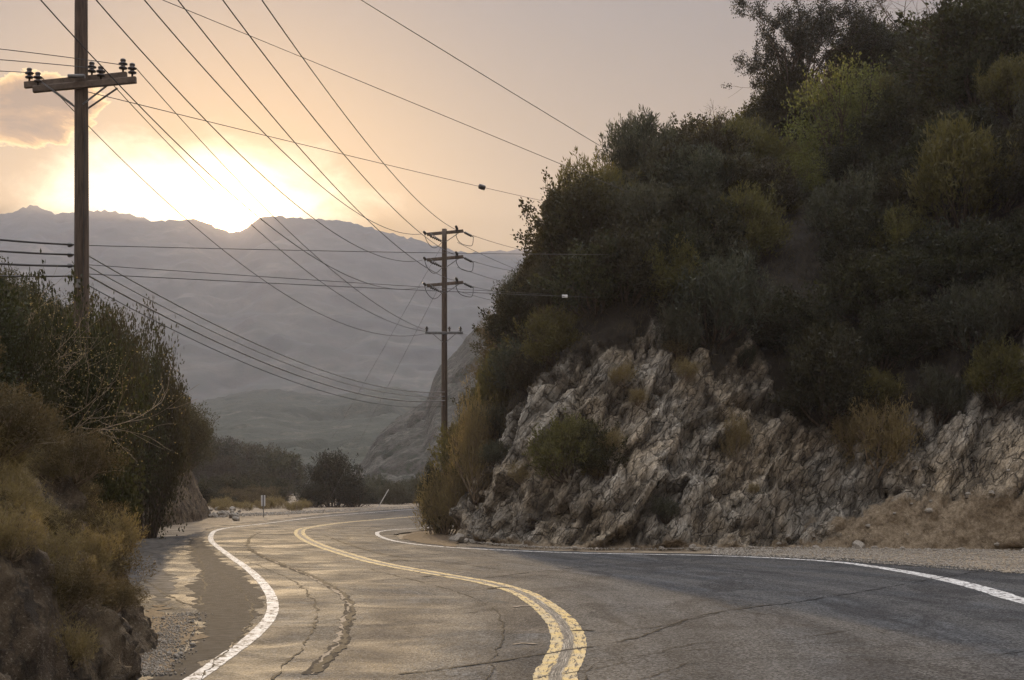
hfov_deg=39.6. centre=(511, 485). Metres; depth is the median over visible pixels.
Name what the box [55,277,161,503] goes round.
tall shrub
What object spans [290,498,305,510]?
tuft
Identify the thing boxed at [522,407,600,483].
shrub
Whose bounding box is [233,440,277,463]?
chaparral bush
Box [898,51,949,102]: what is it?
chaparral bush
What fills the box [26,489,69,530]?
tuft
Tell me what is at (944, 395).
shrub
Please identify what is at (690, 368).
tuft
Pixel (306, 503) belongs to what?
tuft
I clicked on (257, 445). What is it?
chaparral bush
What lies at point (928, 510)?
stone
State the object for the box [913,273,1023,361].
sage bush
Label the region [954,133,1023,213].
chaparral bush
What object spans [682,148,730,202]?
chaparral bush
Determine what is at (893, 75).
sage bush
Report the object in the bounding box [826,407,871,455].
shrub
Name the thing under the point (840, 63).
olive bush
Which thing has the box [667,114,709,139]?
broadleaf bush
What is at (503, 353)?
sage bush
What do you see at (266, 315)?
mountain
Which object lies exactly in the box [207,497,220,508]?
tuft
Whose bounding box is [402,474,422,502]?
sage bush
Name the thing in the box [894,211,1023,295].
chaparral bush
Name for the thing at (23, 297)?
broadleaf bush
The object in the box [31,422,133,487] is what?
shrub
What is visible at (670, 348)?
tuft
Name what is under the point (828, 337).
broadleaf bush
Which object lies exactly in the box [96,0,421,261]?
power line
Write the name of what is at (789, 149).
olive bush
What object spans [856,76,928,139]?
broadleaf bush
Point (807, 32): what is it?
tree
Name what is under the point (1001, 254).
chaparral bush
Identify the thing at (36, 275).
communication cable
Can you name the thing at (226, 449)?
chaparral bush
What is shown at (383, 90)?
power line
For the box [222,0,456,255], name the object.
power line
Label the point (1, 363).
chaparral bush
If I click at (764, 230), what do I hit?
olive bush
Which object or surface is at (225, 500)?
tuft
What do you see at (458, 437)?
dry bush
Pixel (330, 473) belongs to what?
tall shrub
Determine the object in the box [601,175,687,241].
sage bush
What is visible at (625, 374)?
tuft
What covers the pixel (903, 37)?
chaparral bush
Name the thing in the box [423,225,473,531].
utility pole
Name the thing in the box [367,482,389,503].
sage bush
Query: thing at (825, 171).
sage bush
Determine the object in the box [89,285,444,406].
communication cable
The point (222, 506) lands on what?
tuft
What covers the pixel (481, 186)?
power line
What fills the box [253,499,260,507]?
tuft
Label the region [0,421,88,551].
grass tuft
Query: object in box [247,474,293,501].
chaparral bush
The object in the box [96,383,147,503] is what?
tall shrub
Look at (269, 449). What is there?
chaparral bush
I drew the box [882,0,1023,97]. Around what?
tall shrub
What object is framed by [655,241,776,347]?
sage bush
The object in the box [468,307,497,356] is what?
broadleaf bush
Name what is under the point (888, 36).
broadleaf bush
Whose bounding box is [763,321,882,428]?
shrub
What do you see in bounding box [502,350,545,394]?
chaparral bush
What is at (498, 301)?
chaparral bush
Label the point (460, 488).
shrub
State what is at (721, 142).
chaparral bush
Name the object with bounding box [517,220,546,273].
broadleaf bush
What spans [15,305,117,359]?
broadleaf bush
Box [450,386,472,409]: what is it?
broadleaf bush
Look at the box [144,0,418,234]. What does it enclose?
power line
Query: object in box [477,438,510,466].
tuft
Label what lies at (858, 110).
tall shrub
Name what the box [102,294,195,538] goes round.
tall shrub
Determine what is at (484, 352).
dry bush
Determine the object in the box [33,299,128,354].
broadleaf bush
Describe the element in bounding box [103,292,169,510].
tall shrub
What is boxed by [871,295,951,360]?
chaparral bush
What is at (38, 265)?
communication cable
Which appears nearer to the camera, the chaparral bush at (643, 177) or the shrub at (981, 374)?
the shrub at (981, 374)
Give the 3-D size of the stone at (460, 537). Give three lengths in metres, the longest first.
0.474 x 0.474 x 0.437 m
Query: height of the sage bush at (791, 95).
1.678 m
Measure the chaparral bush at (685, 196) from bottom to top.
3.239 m
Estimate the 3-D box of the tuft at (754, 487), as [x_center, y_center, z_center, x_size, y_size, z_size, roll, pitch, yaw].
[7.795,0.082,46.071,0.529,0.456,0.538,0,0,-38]
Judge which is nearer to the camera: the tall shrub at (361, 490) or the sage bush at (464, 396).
the sage bush at (464, 396)
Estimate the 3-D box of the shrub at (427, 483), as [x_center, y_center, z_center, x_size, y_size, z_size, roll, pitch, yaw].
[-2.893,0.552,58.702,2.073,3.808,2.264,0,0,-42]
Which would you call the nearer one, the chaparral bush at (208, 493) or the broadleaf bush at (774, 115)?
the broadleaf bush at (774, 115)
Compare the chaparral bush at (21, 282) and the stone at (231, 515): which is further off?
the stone at (231, 515)
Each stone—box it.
[229,513,239,517]
[232,516,239,520]
[449,533,464,542]
[688,544,696,550]
[852,540,864,548]
[924,508,932,513]
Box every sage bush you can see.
[361,473,391,503]
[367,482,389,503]
[376,479,412,504]
[398,478,416,502]
[401,482,416,502]
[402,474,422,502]
[409,469,440,503]
[444,448,471,474]
[456,380,495,427]
[469,400,508,441]
[478,335,541,397]
[491,267,536,299]
[521,254,570,313]
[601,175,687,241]
[619,133,677,174]
[645,139,736,207]
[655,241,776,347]
[681,220,753,280]
[723,146,769,175]
[726,268,785,322]
[749,116,772,138]
[780,83,818,116]
[794,156,834,185]
[799,163,891,239]
[859,69,915,95]
[861,239,939,298]
[912,145,961,179]
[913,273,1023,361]
[952,268,1023,345]
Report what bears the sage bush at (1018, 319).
on the hillside
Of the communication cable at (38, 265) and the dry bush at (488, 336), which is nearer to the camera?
the communication cable at (38, 265)
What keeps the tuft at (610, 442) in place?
on the hillside
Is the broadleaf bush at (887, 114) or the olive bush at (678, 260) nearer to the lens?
the olive bush at (678, 260)
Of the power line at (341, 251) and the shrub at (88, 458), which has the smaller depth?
the shrub at (88, 458)
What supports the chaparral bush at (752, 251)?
on the hillside
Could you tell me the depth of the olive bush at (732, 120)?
61.55 m
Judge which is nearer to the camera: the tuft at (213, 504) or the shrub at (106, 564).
the shrub at (106, 564)
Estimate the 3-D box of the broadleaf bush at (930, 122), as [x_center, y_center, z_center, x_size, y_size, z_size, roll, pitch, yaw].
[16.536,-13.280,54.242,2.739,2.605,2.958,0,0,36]
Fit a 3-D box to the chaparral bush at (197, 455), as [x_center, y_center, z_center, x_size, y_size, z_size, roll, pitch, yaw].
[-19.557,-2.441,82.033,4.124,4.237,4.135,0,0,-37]
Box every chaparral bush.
[0,336,6,415]
[5,266,57,309]
[167,384,195,435]
[178,414,208,475]
[189,408,220,468]
[191,447,228,471]
[193,450,243,482]
[198,475,218,505]
[205,435,244,462]
[212,435,239,444]
[213,491,241,502]
[215,487,251,503]
[218,440,260,449]
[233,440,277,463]
[242,445,285,455]
[242,483,284,501]
[242,491,260,504]
[244,444,307,495]
[246,482,276,499]
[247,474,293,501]
[253,450,306,491]
[274,486,290,501]
[477,281,544,352]
[490,281,513,317]
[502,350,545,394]
[514,269,533,302]
[531,228,600,279]
[582,210,684,305]
[618,161,664,190]
[631,136,703,190]
[638,209,726,283]
[641,130,716,172]
[657,123,688,139]
[659,174,749,253]
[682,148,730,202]
[683,115,757,167]
[702,148,786,212]
[714,239,763,286]
[738,154,808,216]
[751,53,820,123]
[756,280,850,355]
[813,134,882,185]
[814,198,898,267]
[817,113,861,146]
[842,147,920,210]
[867,167,931,224]
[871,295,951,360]
[874,42,904,72]
[878,17,905,72]
[887,227,938,266]
[892,11,933,75]
[894,23,914,46]
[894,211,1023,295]
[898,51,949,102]
[919,161,966,211]
[936,100,1001,143]
[943,213,1023,298]
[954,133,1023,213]
[988,115,1023,170]
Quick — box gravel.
[140,505,1023,674]
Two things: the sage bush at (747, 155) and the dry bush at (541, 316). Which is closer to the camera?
the dry bush at (541, 316)
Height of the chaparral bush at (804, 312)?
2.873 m
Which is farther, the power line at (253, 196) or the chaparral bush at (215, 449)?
the chaparral bush at (215, 449)
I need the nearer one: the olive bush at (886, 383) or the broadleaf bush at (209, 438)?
the olive bush at (886, 383)
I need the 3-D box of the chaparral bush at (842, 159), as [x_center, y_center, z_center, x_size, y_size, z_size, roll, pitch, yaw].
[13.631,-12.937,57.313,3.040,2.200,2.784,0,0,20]
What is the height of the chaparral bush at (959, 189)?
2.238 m
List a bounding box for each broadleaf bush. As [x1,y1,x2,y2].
[0,267,33,295]
[0,276,35,401]
[4,285,73,336]
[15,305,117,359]
[29,295,70,317]
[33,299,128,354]
[45,288,73,317]
[174,375,195,414]
[186,404,216,465]
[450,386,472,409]
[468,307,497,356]
[510,167,616,264]
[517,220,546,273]
[526,226,656,316]
[541,170,628,246]
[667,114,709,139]
[668,111,727,129]
[682,121,758,155]
[724,92,816,141]
[741,101,785,135]
[754,105,790,134]
[785,311,864,372]
[810,238,938,325]
[823,8,901,77]
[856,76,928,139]
[874,151,915,177]
[897,125,948,168]
[898,95,953,136]
[908,105,967,151]
[935,44,1003,110]
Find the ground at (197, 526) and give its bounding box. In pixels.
[129,493,784,553]
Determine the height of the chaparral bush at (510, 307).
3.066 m
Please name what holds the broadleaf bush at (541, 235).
on the hillside
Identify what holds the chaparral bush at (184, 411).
on the earth bank
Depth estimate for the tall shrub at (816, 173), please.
56.89 m
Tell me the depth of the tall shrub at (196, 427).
76.09 m
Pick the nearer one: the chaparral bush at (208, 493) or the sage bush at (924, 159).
the sage bush at (924, 159)
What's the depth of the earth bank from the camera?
12.69 m
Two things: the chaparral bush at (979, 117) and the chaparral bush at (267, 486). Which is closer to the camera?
the chaparral bush at (979, 117)
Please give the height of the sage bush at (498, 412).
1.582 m
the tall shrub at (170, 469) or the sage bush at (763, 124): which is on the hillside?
the sage bush at (763, 124)
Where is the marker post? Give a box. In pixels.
[261,495,264,516]
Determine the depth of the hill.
712.64 m
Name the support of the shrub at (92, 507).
on the earth bank
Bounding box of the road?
[119,507,1023,679]
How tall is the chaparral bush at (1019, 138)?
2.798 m
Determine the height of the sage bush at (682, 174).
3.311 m
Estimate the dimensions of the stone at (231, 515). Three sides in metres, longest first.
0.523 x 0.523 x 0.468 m
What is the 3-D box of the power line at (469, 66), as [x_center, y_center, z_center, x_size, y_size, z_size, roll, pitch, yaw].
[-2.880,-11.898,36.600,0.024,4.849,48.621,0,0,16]
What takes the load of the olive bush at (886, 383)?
on the hillside
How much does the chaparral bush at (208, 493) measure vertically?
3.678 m
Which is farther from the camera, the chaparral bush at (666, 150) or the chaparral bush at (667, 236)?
the chaparral bush at (666, 150)
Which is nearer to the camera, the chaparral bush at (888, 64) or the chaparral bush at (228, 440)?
the chaparral bush at (888, 64)
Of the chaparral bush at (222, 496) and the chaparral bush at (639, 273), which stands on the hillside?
the chaparral bush at (639, 273)
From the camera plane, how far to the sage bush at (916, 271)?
48.67 m
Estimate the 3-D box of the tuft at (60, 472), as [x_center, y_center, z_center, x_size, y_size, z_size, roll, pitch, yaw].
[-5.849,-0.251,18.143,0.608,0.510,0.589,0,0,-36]
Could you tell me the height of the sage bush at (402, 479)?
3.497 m
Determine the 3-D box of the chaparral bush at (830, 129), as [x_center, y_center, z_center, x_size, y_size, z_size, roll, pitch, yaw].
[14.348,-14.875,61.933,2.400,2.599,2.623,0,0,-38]
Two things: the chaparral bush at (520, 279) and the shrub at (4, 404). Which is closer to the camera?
the shrub at (4, 404)
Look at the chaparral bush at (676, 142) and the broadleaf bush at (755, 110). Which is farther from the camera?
the broadleaf bush at (755, 110)
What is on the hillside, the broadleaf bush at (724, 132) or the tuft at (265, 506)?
the broadleaf bush at (724, 132)
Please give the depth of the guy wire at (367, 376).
73.10 m
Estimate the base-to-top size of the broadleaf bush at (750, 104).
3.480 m
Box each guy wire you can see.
[288,246,441,515]
[325,293,435,507]
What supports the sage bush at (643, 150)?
on the hillside
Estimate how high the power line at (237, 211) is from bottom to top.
1.932 m
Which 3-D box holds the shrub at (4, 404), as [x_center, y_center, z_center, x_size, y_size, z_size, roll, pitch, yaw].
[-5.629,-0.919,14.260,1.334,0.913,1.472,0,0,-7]
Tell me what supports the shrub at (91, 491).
on the earth bank
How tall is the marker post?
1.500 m
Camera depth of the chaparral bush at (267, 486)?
161.17 m
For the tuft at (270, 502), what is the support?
on the ground at (197, 526)
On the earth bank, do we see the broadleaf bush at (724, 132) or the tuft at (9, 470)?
the tuft at (9, 470)
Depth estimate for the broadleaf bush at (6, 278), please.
57.44 m
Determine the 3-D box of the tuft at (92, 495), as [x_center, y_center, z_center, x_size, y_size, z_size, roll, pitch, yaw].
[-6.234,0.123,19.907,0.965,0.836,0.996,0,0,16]
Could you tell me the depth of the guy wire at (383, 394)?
74.87 m
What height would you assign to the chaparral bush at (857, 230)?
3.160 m
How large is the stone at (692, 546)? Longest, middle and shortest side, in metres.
0.254 x 0.250 x 0.223 m
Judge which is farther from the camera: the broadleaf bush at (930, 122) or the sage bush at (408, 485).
the sage bush at (408, 485)
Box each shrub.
[0,257,67,437]
[0,377,74,460]
[0,382,16,411]
[0,413,50,448]
[0,488,19,519]
[3,428,50,458]
[6,248,158,537]
[8,343,67,444]
[11,268,198,514]
[14,304,130,443]
[20,401,69,435]
[26,447,39,473]
[26,487,73,515]
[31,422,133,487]
[32,504,94,544]
[38,550,124,616]
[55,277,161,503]
[70,472,106,502]
[80,497,139,539]
[84,551,117,572]
[86,527,160,583]
[87,573,152,612]
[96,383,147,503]
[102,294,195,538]
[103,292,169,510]
[169,385,219,477]
[289,481,334,507]
[294,448,373,506]
[329,478,377,506]
[410,450,459,534]
[415,459,456,533]
[437,448,471,528]
[445,376,500,502]
[469,343,513,415]
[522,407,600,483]
[573,419,628,479]
[593,104,678,174]
[653,300,706,364]
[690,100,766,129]
[718,407,752,459]
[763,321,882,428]
[774,46,898,170]
[775,146,834,199]
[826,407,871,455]
[837,383,927,478]
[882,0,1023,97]
[893,110,1021,230]
[912,360,970,425]
[961,332,1023,408]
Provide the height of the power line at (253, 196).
1.638 m
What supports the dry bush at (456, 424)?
on the hillside
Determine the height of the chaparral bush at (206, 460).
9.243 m
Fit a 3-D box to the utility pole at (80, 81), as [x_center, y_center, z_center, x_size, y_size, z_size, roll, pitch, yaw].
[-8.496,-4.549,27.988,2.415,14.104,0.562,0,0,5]
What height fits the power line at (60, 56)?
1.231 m
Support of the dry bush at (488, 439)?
on the hillside
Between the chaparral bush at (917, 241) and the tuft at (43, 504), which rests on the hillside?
the chaparral bush at (917, 241)
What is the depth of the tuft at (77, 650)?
12.50 m
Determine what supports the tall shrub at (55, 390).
on the earth bank
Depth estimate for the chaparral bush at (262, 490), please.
153.75 m
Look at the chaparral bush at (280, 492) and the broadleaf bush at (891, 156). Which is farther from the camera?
the chaparral bush at (280, 492)
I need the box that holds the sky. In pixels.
[0,0,961,252]
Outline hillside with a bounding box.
[449,70,1023,550]
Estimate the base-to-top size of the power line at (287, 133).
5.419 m
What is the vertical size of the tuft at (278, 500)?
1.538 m
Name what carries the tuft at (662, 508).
on the hillside
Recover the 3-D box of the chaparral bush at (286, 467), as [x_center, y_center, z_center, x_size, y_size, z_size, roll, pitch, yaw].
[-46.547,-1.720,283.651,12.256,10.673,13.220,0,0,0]
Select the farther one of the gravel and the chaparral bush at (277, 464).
the chaparral bush at (277, 464)
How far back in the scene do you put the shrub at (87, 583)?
12.91 m
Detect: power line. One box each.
[0,59,93,68]
[1,49,125,65]
[40,0,422,288]
[43,78,426,335]
[89,92,541,200]
[89,245,613,254]
[89,264,549,294]
[90,274,597,297]
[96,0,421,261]
[114,86,421,330]
[137,69,424,329]
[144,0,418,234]
[163,0,633,194]
[178,0,456,281]
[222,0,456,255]
[261,0,455,229]
[361,0,599,145]
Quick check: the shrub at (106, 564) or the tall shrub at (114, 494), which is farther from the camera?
the tall shrub at (114, 494)
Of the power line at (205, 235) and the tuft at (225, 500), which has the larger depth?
the tuft at (225, 500)
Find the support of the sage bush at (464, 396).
on the hillside
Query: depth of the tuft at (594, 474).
45.96 m
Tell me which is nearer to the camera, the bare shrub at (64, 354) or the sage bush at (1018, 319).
the bare shrub at (64, 354)
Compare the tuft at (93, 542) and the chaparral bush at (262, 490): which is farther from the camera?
the chaparral bush at (262, 490)
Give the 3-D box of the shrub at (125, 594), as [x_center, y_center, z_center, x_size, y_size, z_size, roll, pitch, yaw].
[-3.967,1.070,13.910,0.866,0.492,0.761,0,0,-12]
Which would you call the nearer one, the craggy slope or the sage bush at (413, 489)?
the sage bush at (413, 489)
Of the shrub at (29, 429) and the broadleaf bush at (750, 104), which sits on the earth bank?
the shrub at (29, 429)
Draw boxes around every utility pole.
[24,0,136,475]
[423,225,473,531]
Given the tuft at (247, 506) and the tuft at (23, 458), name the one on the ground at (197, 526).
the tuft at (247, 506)
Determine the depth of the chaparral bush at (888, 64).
70.30 m
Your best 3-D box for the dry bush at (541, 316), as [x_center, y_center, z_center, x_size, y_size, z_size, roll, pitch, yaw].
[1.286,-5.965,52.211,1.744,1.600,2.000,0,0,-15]
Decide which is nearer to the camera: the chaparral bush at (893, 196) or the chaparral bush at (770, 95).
the chaparral bush at (893, 196)
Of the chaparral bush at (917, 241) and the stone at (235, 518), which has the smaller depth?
the chaparral bush at (917, 241)
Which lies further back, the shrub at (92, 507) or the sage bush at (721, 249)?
the sage bush at (721, 249)
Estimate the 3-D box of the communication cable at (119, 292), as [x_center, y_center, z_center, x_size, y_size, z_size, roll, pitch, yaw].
[-5.654,-3.624,44.899,0.040,1.109,34.244,0,0,9]
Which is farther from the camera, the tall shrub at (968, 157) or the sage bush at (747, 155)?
the sage bush at (747, 155)
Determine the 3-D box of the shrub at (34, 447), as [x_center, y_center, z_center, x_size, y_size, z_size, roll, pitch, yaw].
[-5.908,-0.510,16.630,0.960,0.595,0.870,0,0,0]
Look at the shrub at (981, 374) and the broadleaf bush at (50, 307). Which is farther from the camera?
the broadleaf bush at (50, 307)
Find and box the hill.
[190,387,427,492]
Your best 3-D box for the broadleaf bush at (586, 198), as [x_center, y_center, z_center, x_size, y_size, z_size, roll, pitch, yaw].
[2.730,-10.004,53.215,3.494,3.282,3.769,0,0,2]
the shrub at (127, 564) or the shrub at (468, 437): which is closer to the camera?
the shrub at (127, 564)
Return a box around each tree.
[720,0,900,124]
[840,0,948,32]
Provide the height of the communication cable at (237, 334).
1.084 m
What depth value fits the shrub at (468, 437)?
51.43 m
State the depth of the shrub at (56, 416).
19.73 m
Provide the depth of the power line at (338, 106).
28.75 m
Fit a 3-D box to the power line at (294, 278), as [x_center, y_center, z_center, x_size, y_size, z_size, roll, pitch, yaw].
[-3.176,-5.774,41.000,0.014,2.884,28.016,0,0,22]
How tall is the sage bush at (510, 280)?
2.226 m
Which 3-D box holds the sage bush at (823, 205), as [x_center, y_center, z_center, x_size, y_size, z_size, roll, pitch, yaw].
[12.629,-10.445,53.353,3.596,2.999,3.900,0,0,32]
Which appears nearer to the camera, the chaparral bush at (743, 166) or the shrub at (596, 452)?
the shrub at (596, 452)
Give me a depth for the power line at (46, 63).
26.39 m
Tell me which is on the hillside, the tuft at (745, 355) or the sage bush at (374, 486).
the tuft at (745, 355)
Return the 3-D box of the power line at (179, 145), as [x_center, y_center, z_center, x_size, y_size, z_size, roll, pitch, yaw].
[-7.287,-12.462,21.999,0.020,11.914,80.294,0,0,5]
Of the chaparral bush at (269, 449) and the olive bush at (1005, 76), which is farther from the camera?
the chaparral bush at (269, 449)
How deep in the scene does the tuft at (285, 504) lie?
121.50 m
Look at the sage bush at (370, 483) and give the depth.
155.21 m
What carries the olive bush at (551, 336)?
on the hillside
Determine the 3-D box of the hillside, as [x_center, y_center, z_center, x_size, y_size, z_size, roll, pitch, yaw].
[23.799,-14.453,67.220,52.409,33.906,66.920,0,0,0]
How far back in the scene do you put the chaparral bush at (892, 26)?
73.23 m
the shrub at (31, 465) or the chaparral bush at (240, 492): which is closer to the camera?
the shrub at (31, 465)
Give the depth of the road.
22.71 m
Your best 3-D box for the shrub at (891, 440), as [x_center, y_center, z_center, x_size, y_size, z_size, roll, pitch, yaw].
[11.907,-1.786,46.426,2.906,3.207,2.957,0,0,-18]
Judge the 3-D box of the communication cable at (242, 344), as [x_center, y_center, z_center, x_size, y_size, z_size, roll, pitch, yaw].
[-5.655,-3.828,44.900,0.025,1.048,34.243,0,0,9]
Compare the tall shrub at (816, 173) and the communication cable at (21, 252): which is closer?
the communication cable at (21, 252)
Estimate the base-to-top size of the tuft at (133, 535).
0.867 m
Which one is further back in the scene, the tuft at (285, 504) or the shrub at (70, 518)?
the tuft at (285, 504)
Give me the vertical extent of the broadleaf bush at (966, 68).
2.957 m
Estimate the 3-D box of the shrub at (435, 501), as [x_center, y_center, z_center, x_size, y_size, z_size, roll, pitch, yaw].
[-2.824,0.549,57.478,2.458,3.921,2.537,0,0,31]
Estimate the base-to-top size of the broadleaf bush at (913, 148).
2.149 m
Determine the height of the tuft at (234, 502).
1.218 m
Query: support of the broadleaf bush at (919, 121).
on the hillside
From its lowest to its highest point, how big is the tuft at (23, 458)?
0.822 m
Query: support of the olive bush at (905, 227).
on the hillside
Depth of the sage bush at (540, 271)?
52.66 m
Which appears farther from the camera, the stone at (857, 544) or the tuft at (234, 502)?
the tuft at (234, 502)
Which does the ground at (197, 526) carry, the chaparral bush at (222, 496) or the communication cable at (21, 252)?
the chaparral bush at (222, 496)
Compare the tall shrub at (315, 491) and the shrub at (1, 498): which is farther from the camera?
the tall shrub at (315, 491)
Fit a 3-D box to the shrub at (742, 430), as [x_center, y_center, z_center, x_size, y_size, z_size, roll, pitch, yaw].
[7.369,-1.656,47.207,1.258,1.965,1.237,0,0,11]
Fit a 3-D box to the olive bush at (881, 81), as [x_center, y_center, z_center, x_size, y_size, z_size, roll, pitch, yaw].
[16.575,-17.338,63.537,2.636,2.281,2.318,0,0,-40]
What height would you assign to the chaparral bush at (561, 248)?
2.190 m
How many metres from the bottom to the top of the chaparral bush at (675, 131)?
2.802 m
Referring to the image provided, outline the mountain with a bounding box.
[0,205,531,403]
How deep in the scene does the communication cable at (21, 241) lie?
26.36 m
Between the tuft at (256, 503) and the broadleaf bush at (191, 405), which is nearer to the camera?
the broadleaf bush at (191, 405)
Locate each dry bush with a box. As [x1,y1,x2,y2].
[446,408,469,440]
[447,419,474,466]
[461,340,508,392]
[461,427,497,449]
[476,311,508,348]
[524,303,560,337]
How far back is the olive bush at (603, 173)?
55.12 m
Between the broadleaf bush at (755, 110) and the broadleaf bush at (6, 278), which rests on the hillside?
the broadleaf bush at (755, 110)
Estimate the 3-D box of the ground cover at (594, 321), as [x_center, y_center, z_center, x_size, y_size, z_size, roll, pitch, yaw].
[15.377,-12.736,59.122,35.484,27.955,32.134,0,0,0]
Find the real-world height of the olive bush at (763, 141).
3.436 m
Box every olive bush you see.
[427,420,467,484]
[501,301,584,366]
[540,146,644,217]
[633,231,713,307]
[695,111,757,144]
[700,178,794,257]
[725,112,790,170]
[770,136,818,174]
[771,192,802,214]
[818,47,867,93]
[853,365,906,411]
[857,71,909,103]
[863,200,942,251]
[970,51,1023,117]
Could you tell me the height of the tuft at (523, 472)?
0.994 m
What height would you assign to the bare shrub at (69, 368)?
3.336 m
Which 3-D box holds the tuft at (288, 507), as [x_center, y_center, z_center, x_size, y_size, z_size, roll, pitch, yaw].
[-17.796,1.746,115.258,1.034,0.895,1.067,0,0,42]
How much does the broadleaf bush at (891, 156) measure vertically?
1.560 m
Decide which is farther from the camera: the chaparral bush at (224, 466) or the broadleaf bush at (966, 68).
the chaparral bush at (224, 466)
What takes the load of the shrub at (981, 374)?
on the hillside
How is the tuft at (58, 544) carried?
on the earth bank
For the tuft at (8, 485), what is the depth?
13.83 m
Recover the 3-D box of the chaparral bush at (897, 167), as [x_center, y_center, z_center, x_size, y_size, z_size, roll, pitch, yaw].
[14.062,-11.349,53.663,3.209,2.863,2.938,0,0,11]
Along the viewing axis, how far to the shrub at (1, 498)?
13.49 m
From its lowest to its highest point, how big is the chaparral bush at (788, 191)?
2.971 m
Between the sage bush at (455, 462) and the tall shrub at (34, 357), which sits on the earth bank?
the tall shrub at (34, 357)
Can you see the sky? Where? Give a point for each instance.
(582, 63)
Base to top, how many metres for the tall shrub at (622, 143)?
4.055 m
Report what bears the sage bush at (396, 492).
on the ground at (197, 526)
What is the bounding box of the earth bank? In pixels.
[0,444,209,679]
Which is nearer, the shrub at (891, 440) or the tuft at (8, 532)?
the tuft at (8, 532)
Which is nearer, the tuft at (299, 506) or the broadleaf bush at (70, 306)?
the broadleaf bush at (70, 306)
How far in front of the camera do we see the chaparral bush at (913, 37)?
65.14 m
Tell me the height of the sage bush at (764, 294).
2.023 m
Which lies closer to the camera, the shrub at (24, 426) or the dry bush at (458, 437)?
the shrub at (24, 426)
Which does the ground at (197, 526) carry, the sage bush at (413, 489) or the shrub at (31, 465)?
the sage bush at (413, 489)
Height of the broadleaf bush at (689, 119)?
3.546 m
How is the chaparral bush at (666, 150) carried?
on the hillside
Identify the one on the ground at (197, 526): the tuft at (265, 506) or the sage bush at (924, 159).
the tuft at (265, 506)
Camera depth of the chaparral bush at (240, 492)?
145.17 m
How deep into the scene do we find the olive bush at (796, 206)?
55.73 m
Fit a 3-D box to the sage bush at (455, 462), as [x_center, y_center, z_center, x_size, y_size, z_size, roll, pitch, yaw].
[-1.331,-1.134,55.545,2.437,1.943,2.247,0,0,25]
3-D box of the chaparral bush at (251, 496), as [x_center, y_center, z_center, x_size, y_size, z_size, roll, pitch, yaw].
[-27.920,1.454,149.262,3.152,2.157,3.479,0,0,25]
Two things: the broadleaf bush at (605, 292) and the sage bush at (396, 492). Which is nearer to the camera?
the broadleaf bush at (605, 292)
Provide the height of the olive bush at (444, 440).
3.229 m
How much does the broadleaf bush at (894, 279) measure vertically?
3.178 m
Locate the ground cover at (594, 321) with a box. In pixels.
[457,80,1022,519]
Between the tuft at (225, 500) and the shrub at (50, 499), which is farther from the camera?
the tuft at (225, 500)
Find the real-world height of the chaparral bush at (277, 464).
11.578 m
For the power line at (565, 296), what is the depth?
34.73 m
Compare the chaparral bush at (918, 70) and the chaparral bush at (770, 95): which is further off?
the chaparral bush at (770, 95)
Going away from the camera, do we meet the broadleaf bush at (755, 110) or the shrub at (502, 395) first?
the shrub at (502, 395)
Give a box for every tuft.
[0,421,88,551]
[0,427,42,469]
[0,459,38,491]
[0,463,52,521]
[0,495,51,562]
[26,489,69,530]
[30,447,79,483]
[33,518,98,578]
[48,606,103,671]
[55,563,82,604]
[75,519,129,577]
[79,481,100,506]
[82,499,150,557]
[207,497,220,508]
[214,494,237,509]
[217,502,230,510]
[229,499,238,508]
[238,500,253,510]
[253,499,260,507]
[258,503,268,508]
[265,494,277,508]
[273,495,285,508]
[281,501,291,508]
[287,503,295,510]
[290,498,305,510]
[299,498,312,507]
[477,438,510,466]
[506,460,531,485]
[584,461,606,479]
[595,425,630,454]
[606,360,641,387]
[627,385,650,405]
[648,495,682,523]
[657,335,694,358]
[670,354,703,380]
[725,341,759,369]
[746,482,759,493]
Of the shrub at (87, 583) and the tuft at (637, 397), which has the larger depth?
the tuft at (637, 397)
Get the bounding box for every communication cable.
[0,239,73,245]
[0,250,73,255]
[0,263,73,266]
[1,275,73,276]
[89,255,440,392]
[89,266,444,396]
[89,275,444,401]
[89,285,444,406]
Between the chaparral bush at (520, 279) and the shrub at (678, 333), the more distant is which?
the chaparral bush at (520, 279)
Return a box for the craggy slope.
[350,325,489,483]

